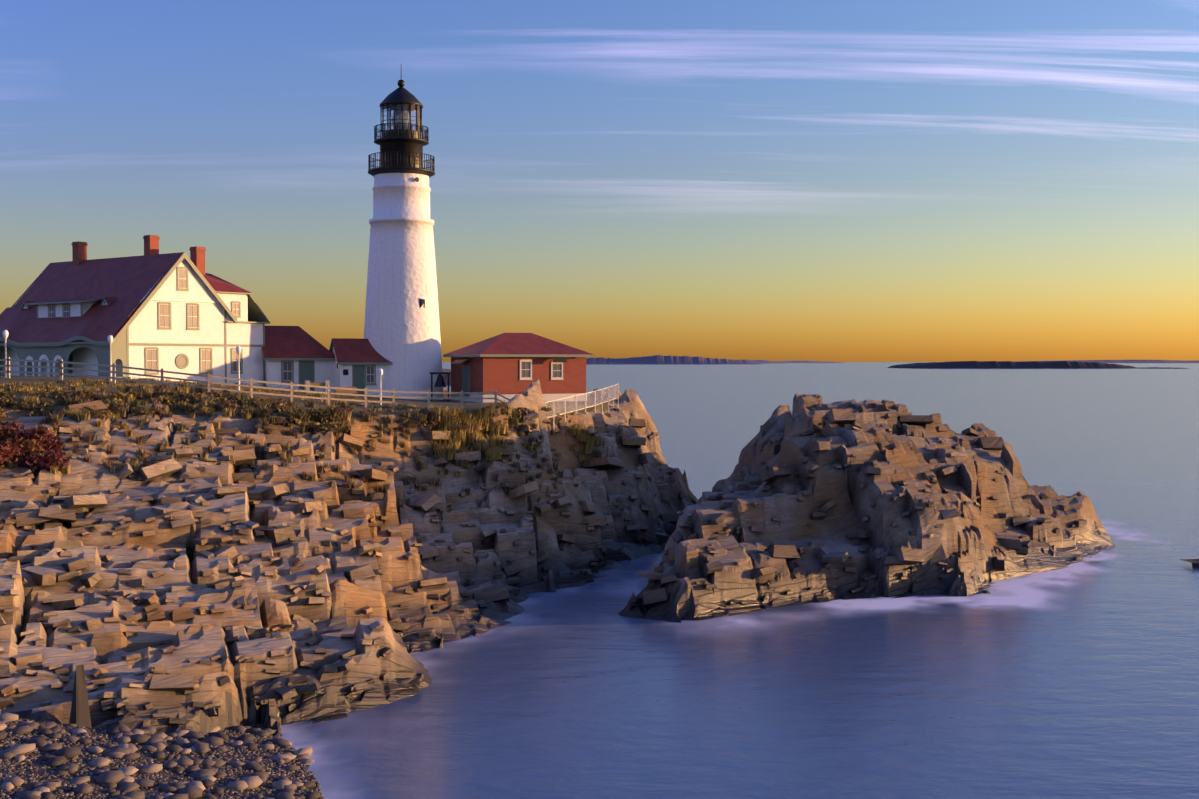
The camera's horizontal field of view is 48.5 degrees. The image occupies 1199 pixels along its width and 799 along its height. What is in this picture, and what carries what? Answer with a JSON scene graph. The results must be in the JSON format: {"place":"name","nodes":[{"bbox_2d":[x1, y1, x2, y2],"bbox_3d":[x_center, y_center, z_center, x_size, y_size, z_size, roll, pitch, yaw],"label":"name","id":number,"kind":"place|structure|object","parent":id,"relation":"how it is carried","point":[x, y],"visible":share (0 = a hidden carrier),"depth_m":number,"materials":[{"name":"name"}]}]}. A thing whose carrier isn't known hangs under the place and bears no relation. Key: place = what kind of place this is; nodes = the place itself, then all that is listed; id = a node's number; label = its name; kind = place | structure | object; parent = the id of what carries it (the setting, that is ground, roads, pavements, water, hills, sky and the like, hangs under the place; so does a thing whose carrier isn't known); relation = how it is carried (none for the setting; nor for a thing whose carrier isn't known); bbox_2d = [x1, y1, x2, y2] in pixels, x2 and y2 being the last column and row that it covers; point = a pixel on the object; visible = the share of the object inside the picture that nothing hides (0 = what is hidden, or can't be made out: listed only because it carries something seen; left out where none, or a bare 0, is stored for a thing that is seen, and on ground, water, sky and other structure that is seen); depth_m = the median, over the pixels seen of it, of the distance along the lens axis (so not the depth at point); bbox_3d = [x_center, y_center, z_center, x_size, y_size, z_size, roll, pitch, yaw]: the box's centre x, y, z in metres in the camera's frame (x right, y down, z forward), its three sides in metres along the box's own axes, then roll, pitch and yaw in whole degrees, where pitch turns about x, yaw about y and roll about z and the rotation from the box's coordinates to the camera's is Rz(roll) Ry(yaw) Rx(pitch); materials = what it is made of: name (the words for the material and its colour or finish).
{"place":"outdoors","nodes":[
{"label":"outdoors","id":0,"kind":"place"},
{"bbox_2d":[442,369,450,384],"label":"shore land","id":1,"kind":"structure","parent":0,"point":[445,377],"depth_m":719.70,"materials":[{"name":"grey"}]},
{"bbox_2d":[0,376,1114,798],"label":"terrain ground","id":2,"kind":"structure","parent":0,"point":[968,548],"depth_m":67.12,"materials":[{"name":"brown stone"}]},
{"bbox_2d":[2,330,8,377],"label":"lamp post","id":3,"kind":"object","parent":2,"relation":"on","point":[5,333],"visible":0.9,"depth_m":77.53,"materials":[{"name":"white metal"}]},
{"bbox_2d":[107,335,112,381],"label":"lamp post","id":4,"kind":"object","parent":2,"relation":"on","point":[110,339],"visible":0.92,"depth_m":78.66,"materials":[{"name":"white metal"}]},
{"bbox_2d":[0,235,269,385],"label":"keepers house","id":5,"kind":"structure","parent":2,"relation":"on","point":[154,309],"depth_m":95.15,"materials":[{"name":"white wood"}]},
{"bbox_2d":[0,712,323,798],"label":"beach pebbles","id":6,"kind":"object","parent":2,"relation":"on","point":[116,780],"visible":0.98,"depth_m":38.10,"materials":[{"name":"stone"}]},
{"bbox_2d":[236,346,240,392],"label":"lamp post","id":7,"kind":"object","parent":2,"relation":"on","point":[238,349],"visible":0.94,"depth_m":82.82,"materials":[{"name":"white metal"}]},
{"bbox_2d":[0,357,509,409],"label":"rail fence","id":8,"kind":"object","parent":2,"relation":"on","point":[208,382],"visible":0.85,"depth_m":78.20,"materials":[{"name":"white wood"}]},
{"bbox_2d":[0,377,604,494],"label":"grass and shrubs","id":9,"kind":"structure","parent":2,"relation":"on","point":[452,420],"depth_m":72.02,"materials":[{"name":"green plant"}]},
{"bbox_2d":[305,380,329,394],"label":"bench","id":10,"kind":"object","parent":2,"relation":"on","point":[324,383],"visible":0.59,"depth_m":95.40,"materials":[{"name":"grey"}]},
{"bbox_2d":[262,326,392,397],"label":"service wings","id":11,"kind":"object","parent":2,"relation":"on","point":[296,355],"visible":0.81,"depth_m":100.55},
{"bbox_2d":[336,387,356,398],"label":"park bench","id":12,"kind":"object","parent":2,"relation":"on","point":[344,391],"visible":0.54,"depth_m":92.18,"materials":[{"name":"brown wood"}]},
{"bbox_2d":[378,368,382,404],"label":"lamp post","id":13,"kind":"object","parent":2,"relation":"on","point":[380,371],"visible":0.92,"depth_m":87.03,"materials":[{"name":"white metal"}]},
{"bbox_2d":[364,72,443,399],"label":"lighthouse tower","id":14,"kind":"structure","parent":2,"relation":"on","point":[402,329],"depth_m":101.68,"materials":[{"name":"white painted masonry"},{"name":"black metal"},{"name":"glass"}]},
{"bbox_2d":[430,372,450,400],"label":"bell","id":15,"kind":"object","parent":2,"relation":"on","point":[440,382],"visible":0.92,"depth_m":100.38,"materials":[{"name":"black metal"}]},
{"bbox_2d":[443,333,593,402],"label":"red shed","id":16,"kind":"structure","parent":2,"relation":"on","point":[509,365],"depth_m":101.57,"materials":[{"name":"red"}]},
{"bbox_2d":[0,400,1086,724],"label":"rocks","id":17,"kind":"object","parent":2,"relation":"on","point":[286,534],"visible":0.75,"depth_m":62.49,"materials":[{"name":"brown stone"}]},
{"bbox_2d":[545,384,618,430],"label":"picket fence","id":18,"kind":"object","parent":2,"relation":"on","point":[614,395],"visible":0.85,"depth_m":94.16,"materials":[{"name":"white wood"}]},
{"bbox_2d":[0,0,1198,361],"label":"sky","id":19,"kind":"structure","parent":0,"point":[770,180],"materials":[{"name":"blue"}]},
{"bbox_2d":[586,355,759,363],"bbox_3d":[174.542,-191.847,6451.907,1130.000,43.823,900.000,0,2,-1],"label":"shore land","id":20,"kind":"structure","parent":0,"point":[658,359],"depth_m":6076.81,"materials":[{"name":"grey"}]},
{"bbox_2d":[280,472,1198,798],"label":"water","id":21,"kind":"structure","parent":0,"point":[1078,680],"depth_m":49.74,"materials":[{"name":"blue liquid"}]},
{"bbox_2d":[1180,559,1198,567],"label":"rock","id":22,"kind":"object","parent":21,"relation":"in","point":[1195,563],"visible":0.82,"depth_m":81.41,"materials":[{"name":"black stone"}]},
{"bbox_2d":[741,360,786,362],"bbox_3d":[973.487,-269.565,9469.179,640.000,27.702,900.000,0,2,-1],"label":"shore land","id":23,"kind":"structure","parent":0,"point":[761,361],"depth_m":9110.37,"materials":[{"name":"grey"}]},
{"bbox_2d":[782,361,842,362],"bbox_3d":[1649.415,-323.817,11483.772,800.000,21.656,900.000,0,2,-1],"label":"shore land","id":24,"kind":"structure","parent":0,"point":[811,362],"depth_m":11117.11,"materials":[{"name":"grey"}]},
{"bbox_2d":[442,362,1198,472],"bbox_3d":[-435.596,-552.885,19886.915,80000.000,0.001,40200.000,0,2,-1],"label":"sea water","id":25,"kind":"structure","parent":0,"point":[708,418],"depth_m":407.64,"materials":[{"name":"blue liquid"}]},
{"bbox_2d":[1140,367,1189,368],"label":"distant island","id":26,"kind":"structure","parent":25,"relation":"on","point":[1160,368],"depth_m":2386.13,"materials":[{"name":"grey"}]},
{"bbox_2d":[888,361,1139,368],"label":"island","id":27,"kind":"structure","parent":0,"point":[1012,365],"depth_m":2394.99,"materials":[{"name":"grey stone"}]},
{"bbox_2d":[1012,360,1198,362],"bbox_3d":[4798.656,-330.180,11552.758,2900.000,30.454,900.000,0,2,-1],"label":"shore land","id":28,"kind":"structure","parent":0,"point":[1145,361],"depth_m":11171.11,"materials":[{"name":"grey"}]}
]}

